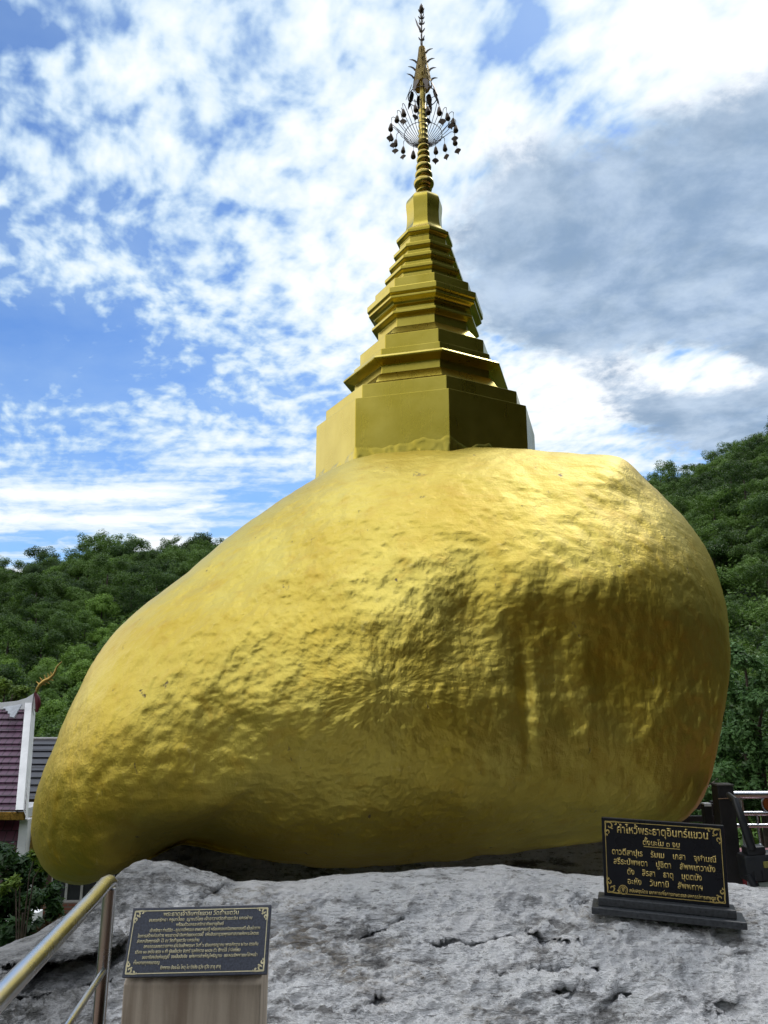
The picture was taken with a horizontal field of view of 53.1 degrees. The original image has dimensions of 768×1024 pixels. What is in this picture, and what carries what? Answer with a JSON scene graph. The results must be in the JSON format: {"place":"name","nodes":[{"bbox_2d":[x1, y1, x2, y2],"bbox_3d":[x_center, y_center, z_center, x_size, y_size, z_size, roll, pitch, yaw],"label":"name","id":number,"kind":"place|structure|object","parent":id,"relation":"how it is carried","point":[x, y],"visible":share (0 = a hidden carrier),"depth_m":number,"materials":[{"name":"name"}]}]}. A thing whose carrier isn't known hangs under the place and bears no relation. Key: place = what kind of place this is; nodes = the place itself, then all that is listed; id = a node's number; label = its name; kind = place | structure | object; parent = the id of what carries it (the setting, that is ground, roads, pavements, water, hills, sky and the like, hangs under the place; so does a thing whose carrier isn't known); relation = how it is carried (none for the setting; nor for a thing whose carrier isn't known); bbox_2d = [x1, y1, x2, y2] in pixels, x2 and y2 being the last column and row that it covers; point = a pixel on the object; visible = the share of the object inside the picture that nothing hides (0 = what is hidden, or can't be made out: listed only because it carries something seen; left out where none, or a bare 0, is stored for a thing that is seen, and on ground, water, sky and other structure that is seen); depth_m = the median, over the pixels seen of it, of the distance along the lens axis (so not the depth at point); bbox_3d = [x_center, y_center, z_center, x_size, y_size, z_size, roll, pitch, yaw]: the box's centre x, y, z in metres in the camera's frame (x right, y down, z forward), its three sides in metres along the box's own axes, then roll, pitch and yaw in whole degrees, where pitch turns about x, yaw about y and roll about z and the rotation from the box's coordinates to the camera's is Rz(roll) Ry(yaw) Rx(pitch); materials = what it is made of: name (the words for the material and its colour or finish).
{"place":"outdoors","nodes":[
{"label":"outdoors","id":0,"kind":"place"},
{"bbox_2d":[0,480,767,834],"bbox_3d":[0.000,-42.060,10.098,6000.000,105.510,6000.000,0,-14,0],"label":"hills","id":1,"kind":"structure","parent":0,"point":[716,570],"depth_m":119.15,"materials":[{"name":"green plant"}]},
{"bbox_2d":[0,567,15,604],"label":"slender tree","id":2,"kind":"object","parent":1,"relation":"on","point":[5,573],"visible":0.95,"depth_m":143.07,"materials":[{"name":"green plant"}]},
{"bbox_2d":[0,557,26,580],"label":"slender tree","id":3,"kind":"object","parent":1,"relation":"on","point":[5,562],"visible":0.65,"depth_m":177.91,"materials":[{"name":"green plant"}]},
{"bbox_2d":[0,676,30,701],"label":"yellow green tree","id":4,"kind":"object","parent":1,"relation":"on","point":[16,692],"visible":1,"depth_m":33.37,"materials":[{"name":"green plant"}]},
{"bbox_2d":[0,661,33,701],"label":"slender tree","id":5,"kind":"object","parent":1,"relation":"on","point":[9,671],"visible":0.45,"depth_m":89.16,"materials":[{"name":"green plant"}]},
{"bbox_2d":[0,613,36,666],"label":"slender tree","id":6,"kind":"object","parent":1,"relation":"on","point":[17,625],"visible":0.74,"depth_m":112.30,"materials":[{"name":"green plant"}]},
{"bbox_2d":[0,848,44,939],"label":"young sapling","id":7,"kind":"object","parent":1,"relation":"on","point":[14,881],"visible":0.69,"depth_m":7.71,"materials":[{"name":"green plant"}]},
{"bbox_2d":[0,662,60,907],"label":"temple","id":8,"kind":"structure","parent":1,"relation":"on","point":[17,721],"depth_m":27.54,"materials":[{"name":"white tile"}]},
{"bbox_2d":[0,841,66,946],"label":"glossy shrub","id":9,"kind":"object","parent":1,"relation":"on","point":[12,861],"visible":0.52,"depth_m":8.26,"materials":[{"name":"green plant"}]},
{"bbox_2d":[14,594,54,627],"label":"slender tree","id":10,"kind":"object","parent":1,"relation":"on","point":[27,601],"visible":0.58,"depth_m":132.72,"materials":[{"name":"green plant"}]},
{"bbox_2d":[14,571,57,618],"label":"slender tree","id":11,"kind":"object","parent":1,"relation":"on","point":[30,581],"visible":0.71,"depth_m":142.56,"materials":[{"name":"green plant"}]},
{"bbox_2d":[22,545,59,566],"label":"slender tree","id":12,"kind":"object","parent":1,"relation":"on","point":[28,551],"visible":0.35,"depth_m":203.85,"materials":[{"name":"green plant"}]},
{"bbox_2d":[17,625,65,671],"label":"slender tree","id":13,"kind":"object","parent":1,"relation":"on","point":[56,635],"visible":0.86,"depth_m":111.25,"materials":[{"name":"green plant"}]},
{"bbox_2d":[29,737,57,918],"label":"grey roofed house","id":14,"kind":"structure","parent":1,"relation":"on","point":[43,747],"depth_m":35.36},
{"bbox_2d":[23,632,66,657],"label":"bright tree","id":15,"kind":"object","parent":1,"relation":"on","point":[47,644],"visible":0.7,"depth_m":113.69,"materials":[{"name":"green plant"}]},
{"bbox_2d":[29,657,64,676],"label":"bright tree","id":16,"kind":"object","parent":1,"relation":"on","point":[47,662],"visible":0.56,"depth_m":104.96,"materials":[{"name":"green plant"}]},
{"bbox_2d":[34,721,61,736],"bbox_3d":[-25.442,20.454,58.617,6.609,9.604,7.961,-12,-18,41],"label":"feathery tree","id":17,"kind":"object","parent":1,"relation":"on","point":[48,732],"visible":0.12,"depth_m":60.40,"materials":[{"name":"green plant"}]},
{"bbox_2d":[21,574,75,600],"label":"broadleaf tree","id":18,"kind":"object","parent":1,"relation":"on","point":[56,585],"visible":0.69,"depth_m":147.75,"materials":[{"name":"green plant"}]},
{"bbox_2d":[34,714,63,736],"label":"bright tree","id":19,"kind":"object","parent":1,"relation":"on","point":[46,720],"visible":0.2,"depth_m":81.26,"materials":[{"name":"green plant"}]},
{"bbox_2d":[25,665,73,692],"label":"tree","id":20,"kind":"object","parent":1,"relation":"on","point":[41,676],"visible":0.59,"depth_m":98.12,"materials":[{"name":"green plant"}]},
{"bbox_2d":[25,601,75,632],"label":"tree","id":21,"kind":"object","parent":1,"relation":"on","point":[46,613],"visible":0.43,"depth_m":129.28,"materials":[{"name":"green plant"}]},
{"bbox_2d":[35,698,68,727],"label":"bright tree","id":22,"kind":"object","parent":1,"relation":"on","point":[52,708],"visible":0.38,"depth_m":82.97,"materials":[{"name":"green plant"}]},
{"bbox_2d":[42,610,95,649],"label":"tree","id":23,"kind":"object","parent":1,"relation":"on","point":[66,627],"visible":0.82,"depth_m":121.40,"materials":[{"name":"green plant"}]},
{"bbox_2d":[59,686,80,707],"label":"bright tree","id":24,"kind":"object","parent":1,"relation":"on","point":[72,694],"visible":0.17,"depth_m":88.13,"materials":[{"name":"green plant"}]},
{"bbox_2d":[59,600,84,618],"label":"slender tree","id":25,"kind":"object","parent":1,"relation":"on","point":[75,606],"visible":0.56,"depth_m":132.40,"materials":[{"name":"green plant"}]},
{"bbox_2d":[61,547,89,562],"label":"feathery tree","id":26,"kind":"object","parent":1,"relation":"on","point":[76,554],"visible":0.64,"depth_m":191.58,"materials":[{"name":"green plant"}]},
{"bbox_2d":[61,659,93,682],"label":"bright tree","id":27,"kind":"object","parent":1,"relation":"on","point":[82,669],"visible":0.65,"depth_m":101.86,"materials":[{"name":"green plant"}]},
{"bbox_2d":[60,643,95,667],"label":"bright tree","id":28,"kind":"object","parent":1,"relation":"on","point":[78,653],"visible":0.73,"depth_m":108.35,"materials":[{"name":"green plant"}]},
{"bbox_2d":[62,586,93,601],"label":"rounded tree","id":29,"kind":"object","parent":1,"relation":"on","point":[72,594],"visible":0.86,"depth_m":146.19,"materials":[{"name":"green plant"}]},
{"bbox_2d":[42,873,118,915],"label":"building","id":30,"kind":"structure","parent":1,"relation":"on","point":[73,895],"depth_m":19.30,"materials":[{"name":"red brick"}]},
{"bbox_2d":[65,884,81,901],"bbox_3d":[-7.783,9.316,19.373,0.382,0.938,0.065,0,-13,0],"label":"window","id":31,"kind":"structure","parent":30,"relation":"in","point":[73,892],"depth_m":19.30,"materials":[{"name":"black glass"}]},
{"bbox_2d":[70,609,103,636],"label":"bright tree","id":32,"kind":"object","parent":1,"relation":"on","point":[85,616],"visible":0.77,"depth_m":128.19,"materials":[{"name":"green plant"}]},
{"bbox_2d":[67,559,108,581],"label":"broadleaf tree","id":33,"kind":"object","parent":1,"relation":"on","point":[81,566],"visible":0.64,"depth_m":166.03,"materials":[{"name":"green plant"}]},
{"bbox_2d":[73,540,112,561],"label":"slender tree","id":34,"kind":"object","parent":1,"relation":"on","point":[83,548],"visible":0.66,"depth_m":184.29,"materials":[{"name":"green plant"}]},
{"bbox_2d":[76,529,109,550],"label":"feathery tree","id":35,"kind":"object","parent":1,"relation":"on","point":[90,539],"visible":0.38,"depth_m":209.66,"materials":[{"name":"green plant"}]},
{"bbox_2d":[85,626,110,643],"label":"bright tree","id":36,"kind":"object","parent":1,"relation":"on","point":[96,636],"visible":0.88,"depth_m":122.40,"materials":[{"name":"green plant"}]},
{"bbox_2d":[82,533,113,561],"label":"slender tree","id":37,"kind":"object","parent":1,"relation":"on","point":[108,540],"visible":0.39,"depth_m":192.72,"materials":[{"name":"green plant"}]},
{"bbox_2d":[83,593,119,624],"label":"bright tree","id":38,"kind":"object","parent":1,"relation":"on","point":[99,605],"visible":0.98,"depth_m":136.60,"materials":[{"name":"green plant"}]},
{"bbox_2d":[83,552,130,596],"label":"slender tree","id":39,"kind":"object","parent":1,"relation":"on","point":[119,563],"visible":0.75,"depth_m":154.02,"materials":[{"name":"green plant"}]},
{"bbox_2d":[94,584,123,614],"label":"slender tree","id":40,"kind":"object","parent":1,"relation":"on","point":[102,589],"visible":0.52,"depth_m":142.65,"materials":[{"name":"green plant"}]},
{"bbox_2d":[105,542,139,558],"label":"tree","id":41,"kind":"object","parent":1,"relation":"on","point":[116,548],"visible":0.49,"depth_m":191.40,"materials":[{"name":"green plant"}]},
{"bbox_2d":[106,571,155,614],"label":"slender tree","id":42,"kind":"object","parent":1,"relation":"on","point":[133,579],"visible":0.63,"depth_m":144.18,"materials":[{"name":"green plant"}]},
{"bbox_2d":[110,533,151,553],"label":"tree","id":43,"kind":"object","parent":1,"relation":"on","point":[130,538],"visible":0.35,"depth_m":215.50,"materials":[{"name":"green plant"}]},
{"bbox_2d":[116,583,151,615],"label":"feathery tree","id":44,"kind":"object","parent":1,"relation":"on","point":[134,593],"visible":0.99,"depth_m":139.43,"materials":[{"name":"green plant"}]},
{"bbox_2d":[122,564,149,581],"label":"broadleaf tree","id":45,"kind":"object","parent":1,"relation":"on","point":[134,569],"visible":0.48,"depth_m":164.16,"materials":[{"name":"green plant"}]},
{"bbox_2d":[135,549,163,565],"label":"slender tree","id":46,"kind":"object","parent":1,"relation":"on","point":[152,554],"visible":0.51,"depth_m":176.72,"materials":[{"name":"green plant"}]},
{"bbox_2d":[141,565,176,593],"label":"feathery tree","id":47,"kind":"object","parent":1,"relation":"on","point":[161,576],"visible":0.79,"depth_m":150.94,"materials":[{"name":"green plant"}]},
{"bbox_2d":[140,568,180,591],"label":"bamboo clump","id":48,"kind":"object","parent":1,"relation":"on","point":[169,572],"visible":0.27,"depth_m":157.18,"materials":[{"name":"green plant"}]},
{"bbox_2d":[155,548,192,565],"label":"broadleaf tree","id":49,"kind":"object","parent":1,"relation":"on","point":[181,557],"visible":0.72,"depth_m":182.62,"materials":[{"name":"green plant"}]},
{"bbox_2d":[167,561,191,576],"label":"broadleaf tree","id":50,"kind":"object","parent":1,"relation":"on","point":[180,572],"visible":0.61,"depth_m":165.17,"materials":[{"name":"green plant"}]},
{"bbox_2d":[183,549,209,575],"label":"slender tree","id":51,"kind":"object","parent":1,"relation":"on","point":[195,557],"visible":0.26,"depth_m":165.69,"materials":[{"name":"green plant"}]},
{"bbox_2d":[181,532,218,547],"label":"broadleaf tree","id":52,"kind":"object","parent":1,"relation":"on","point":[203,536],"visible":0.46,"depth_m":219.16,"materials":[{"name":"green plant"}]},
{"bbox_2d":[0,842,767,1023],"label":"limestone outcrop","id":53,"kind":"object","parent":1,"relation":"on","point":[519,938],"visible":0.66,"depth_m":4.10,"materials":[{"name":"grey stone"}]},
{"bbox_2d":[31,447,730,884],"bbox_3d":[0.158,1.211,7.419,6.353,4.226,4.242,0,-14,0],"label":"golden boulder","id":54,"kind":"object","parent":53,"relation":"on","point":[391,659],"visible":0.98,"depth_m":5.76,"materials":[{"name":"gold metal"}]},
{"bbox_2d":[315,3,534,478],"bbox_3d":[0.505,-3.329,9.619,2.437,7.465,2.443,7,-15,-28],"label":"stupa","id":55,"kind":"object","parent":54,"relation":"on","point":[427,374],"visible":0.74,"depth_m":8.55,"materials":[{"name":"gold metal"}]},
{"bbox_2d":[576,817,747,929],"bbox_3d":[1.573,2.059,4.452,0.908,0.514,0.210,-3,-14,17],"label":"prayer sign","id":56,"kind":"object","parent":53,"relation":"on","point":[666,871],"visible":1,"depth_m":4.41,"materials":[{"name":"black stone"}]},
{"bbox_2d":[710,783,742,883],"bbox_3d":[2.626,2.759,5.813,0.140,1.339,0.139,0,-14,0],"label":"black post","id":57,"kind":"object","parent":53,"relation":"on","point":[724,813],"visible":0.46,"depth_m":5.85,"materials":[{"name":"metal"}]},
{"bbox_2d":[726,792,767,886],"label":"floodlight","id":58,"kind":"object","parent":57,"relation":"attached to","point":[752,859],"visible":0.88,"depth_m":5.53,"materials":[{"name":"black plastic"}]},
{"bbox_2d":[0,449,767,847],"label":"undergrowth","id":59,"kind":"object","parent":1,"relation":"on","point":[62,691],"visible":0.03,"depth_m":118.39,"materials":[{"name":"green plant"}]},
{"bbox_2d":[647,465,668,485],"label":"feathery tree","id":60,"kind":"object","parent":1,"relation":"on","point":[654,475],"visible":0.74,"depth_m":207.32,"materials":[{"name":"green plant"}]},
{"bbox_2d":[652,459,679,480],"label":"slender tree","id":61,"kind":"object","parent":1,"relation":"on","point":[670,466],"visible":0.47,"depth_m":223.76,"materials":[{"name":"green plant"}]},
{"bbox_2d":[669,494,700,514],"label":"bamboo clump","id":62,"kind":"object","parent":1,"relation":"on","point":[677,501],"visible":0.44,"depth_m":156.78,"materials":[{"name":"green plant"}]},
{"bbox_2d":[674,476,699,498],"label":"slender tree","id":63,"kind":"object","parent":1,"relation":"on","point":[691,482],"visible":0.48,"depth_m":170.43,"materials":[{"name":"green plant"}]},
{"bbox_2d":[681,483,720,508],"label":"broadleaf tree","id":64,"kind":"object","parent":1,"relation":"on","point":[691,493],"visible":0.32,"depth_m":161.72,"materials":[{"name":"green plant"}]},
{"bbox_2d":[701,802,712,823],"bbox_3d":[2.921,3.276,6.823,0.070,1.312,0.072,0,-14,0],"label":"back post","id":65,"kind":"object","parent":1,"relation":"on","point":[706,809],"visible":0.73,"depth_m":6.93,"materials":[{"name":"black paint"}]},
{"bbox_2d":[692,524,721,565],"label":"slender tree","id":66,"kind":"object","parent":1,"relation":"on","point":[707,534],"visible":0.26,"depth_m":128.50,"materials":[{"name":"green plant"}]},
{"bbox_2d":[686,485,732,520],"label":"feathery tree","id":67,"kind":"object","parent":1,"relation":"on","point":[714,503],"visible":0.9,"depth_m":142.41,"materials":[{"name":"green plant"}]},
{"bbox_2d":[689,514,741,536],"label":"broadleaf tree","id":68,"kind":"object","parent":1,"relation":"on","point":[707,522],"visible":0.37,"depth_m":136.52,"materials":[{"name":"green plant"}]},
{"bbox_2d":[702,520,730,543],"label":"feathery tree","id":69,"kind":"object","parent":1,"relation":"on","point":[719,526],"visible":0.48,"depth_m":131.66,"materials":[{"name":"green plant"}]},
{"bbox_2d":[703,538,737,568],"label":"broadleaf tree","id":70,"kind":"object","parent":1,"relation":"on","point":[717,550],"visible":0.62,"depth_m":120.69,"materials":[{"name":"green plant"}]},
{"bbox_2d":[696,483,745,512],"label":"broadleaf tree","id":71,"kind":"object","parent":1,"relation":"on","point":[724,500],"visible":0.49,"depth_m":148.48,"materials":[{"name":"green plant"}]},
{"bbox_2d":[706,458,747,491],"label":"feathery tree","id":72,"kind":"object","parent":1,"relation":"on","point":[721,470],"visible":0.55,"depth_m":157.89,"materials":[{"name":"green plant"}]},
{"bbox_2d":[690,635,767,847],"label":"leafy tree","id":73,"kind":"object","parent":1,"relation":"on","point":[747,738],"visible":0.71,"depth_m":14.06,"materials":[{"name":"green plant"}]},
{"bbox_2d":[709,529,749,547],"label":"broadleaf tree","id":74,"kind":"object","parent":1,"relation":"on","point":[735,538],"visible":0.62,"depth_m":124.73,"materials":[{"name":"green plant"}]},
{"bbox_2d":[717,565,749,594],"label":"broadleaf tree","id":75,"kind":"object","parent":1,"relation":"on","point":[731,579],"visible":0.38,"depth_m":109.18,"materials":[{"name":"green plant"}]},
{"bbox_2d":[723,502,746,518],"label":"rounded tree","id":76,"kind":"object","parent":1,"relation":"on","point":[730,511],"visible":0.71,"depth_m":140.34,"materials":[{"name":"green plant"}]},
{"bbox_2d":[726,602,751,636],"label":"bamboo clump","id":77,"kind":"object","parent":1,"relation":"on","point":[731,612],"visible":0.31,"depth_m":97.08,"materials":[{"name":"green plant"}]},
{"bbox_2d":[721,459,759,499],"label":"feathery tree","id":78,"kind":"object","parent":1,"relation":"on","point":[736,476],"visible":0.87,"depth_m":150.36,"materials":[{"name":"green plant"}]},
{"bbox_2d":[726,515,755,530],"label":"bamboo clump","id":79,"kind":"object","parent":1,"relation":"on","point":[735,523],"visible":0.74,"depth_m":133.73,"materials":[{"name":"green plant"}]},
{"bbox_2d":[724,594,758,623],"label":"bamboo clump","id":80,"kind":"object","parent":1,"relation":"on","point":[729,597],"visible":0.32,"depth_m":100.56,"materials":[{"name":"green plant"}]},
{"bbox_2d":[727,445,757,464],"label":"feathery tree","id":81,"kind":"object","parent":1,"relation":"on","point":[745,456],"visible":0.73,"depth_m":172.04,"materials":[{"name":"green plant"}]},
{"bbox_2d":[725,543,763,561],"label":"broadleaf tree","id":82,"kind":"object","parent":1,"relation":"on","point":[741,550],"visible":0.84,"depth_m":118.28,"materials":[{"name":"green plant"}]},
{"bbox_2d":[729,630,762,645],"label":"bamboo clump","id":83,"kind":"object","parent":1,"relation":"on","point":[747,637],"visible":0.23,"depth_m":89.29,"materials":[{"name":"green plant"}]},
{"bbox_2d":[727,556,767,592],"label":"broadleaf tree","id":84,"kind":"object","parent":1,"relation":"on","point":[750,563],"visible":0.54,"depth_m":107.54,"materials":[{"name":"green plant"}]},
{"bbox_2d":[734,491,766,517],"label":"broadleaf tree","id":85,"kind":"object","parent":1,"relation":"on","point":[745,502],"visible":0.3,"depth_m":134.20,"materials":[{"name":"green plant"}]},
{"bbox_2d":[734,477,767,497],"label":"bamboo clump","id":86,"kind":"object","parent":1,"relation":"on","point":[757,483],"visible":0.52,"depth_m":141.75,"materials":[{"name":"green plant"}]},
{"bbox_2d":[735,703,767,745],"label":"broadleaf tree","id":87,"kind":"object","parent":1,"relation":"on","point":[764,727],"visible":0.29,"depth_m":60.78,"materials":[{"name":"green plant"}]},
{"bbox_2d":[738,597,767,634],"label":"bamboo clump","id":88,"kind":"object","parent":1,"relation":"on","point":[760,611],"visible":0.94,"depth_m":88.89,"materials":[{"name":"green plant"}]},
{"bbox_2d":[739,434,766,463],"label":"slender tree","id":89,"kind":"object","parent":1,"relation":"on","point":[751,446],"visible":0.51,"depth_m":176.54,"materials":[{"name":"green plant"}]},
{"bbox_2d":[739,491,767,517],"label":"bamboo clump","id":90,"kind":"object","parent":1,"relation":"on","point":[763,500],"visible":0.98,"depth_m":127.85,"materials":[{"name":"green plant"}]},
{"bbox_2d":[742,560,767,588],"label":"feathery tree","id":91,"kind":"object","parent":1,"relation":"on","point":[763,567],"visible":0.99,"depth_m":103.75,"materials":[{"name":"green plant"}]},
{"bbox_2d":[751,462,767,481],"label":"bamboo clump","id":92,"kind":"object","parent":1,"relation":"on","point":[763,469],"visible":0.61,"depth_m":148.61,"materials":[{"name":"green plant"}]},
{"bbox_2d":[752,529,767,549],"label":"broadleaf tree","id":93,"kind":"object","parent":1,"relation":"on","point":[762,543],"visible":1,"depth_m":114.02,"materials":[{"name":"green plant"}]},
{"bbox_2d":[0,0,767,571],"label":"sky","id":94,"kind":"structure","parent":0,"point":[203,214],"materials":[{"name":"blue"}]},
{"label":"terrace","id":95,"kind":"structure","parent":0,"visible":0},
{"bbox_2d":[682,801,714,823],"bbox_3d":[3.309,3.555,8.433,0.792,0.724,0.100,0,-14,0],"label":"dark fence","id":96,"kind":"object","parent":95,"relation":"on","point":[694,819],"visible":0.02,"depth_m":8.43,"materials":[{"name":"black paint"}]},
{"bbox_2d":[734,791,767,886],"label":"steel railing","id":97,"kind":"object","parent":95,"relation":"on","point":[741,795],"visible":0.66,"depth_m":7.53,"materials":[{"name":"silver metal"}]},
{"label":"path","id":98,"kind":"structure","parent":0,"visible":0},
{"bbox_2d":[0,875,117,1023],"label":"handrail","id":99,"kind":"object","parent":98,"relation":"on","point":[21,974],"visible":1,"depth_m":2.36,"materials":[{"name":"silver metal"}]},
{"bbox_2d":[121,905,271,1023],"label":"inscription stand","id":100,"kind":"object","parent":98,"relation":"on","point":[198,965],"visible":1,"depth_m":3.00,"materials":[{"name":"black stone"}]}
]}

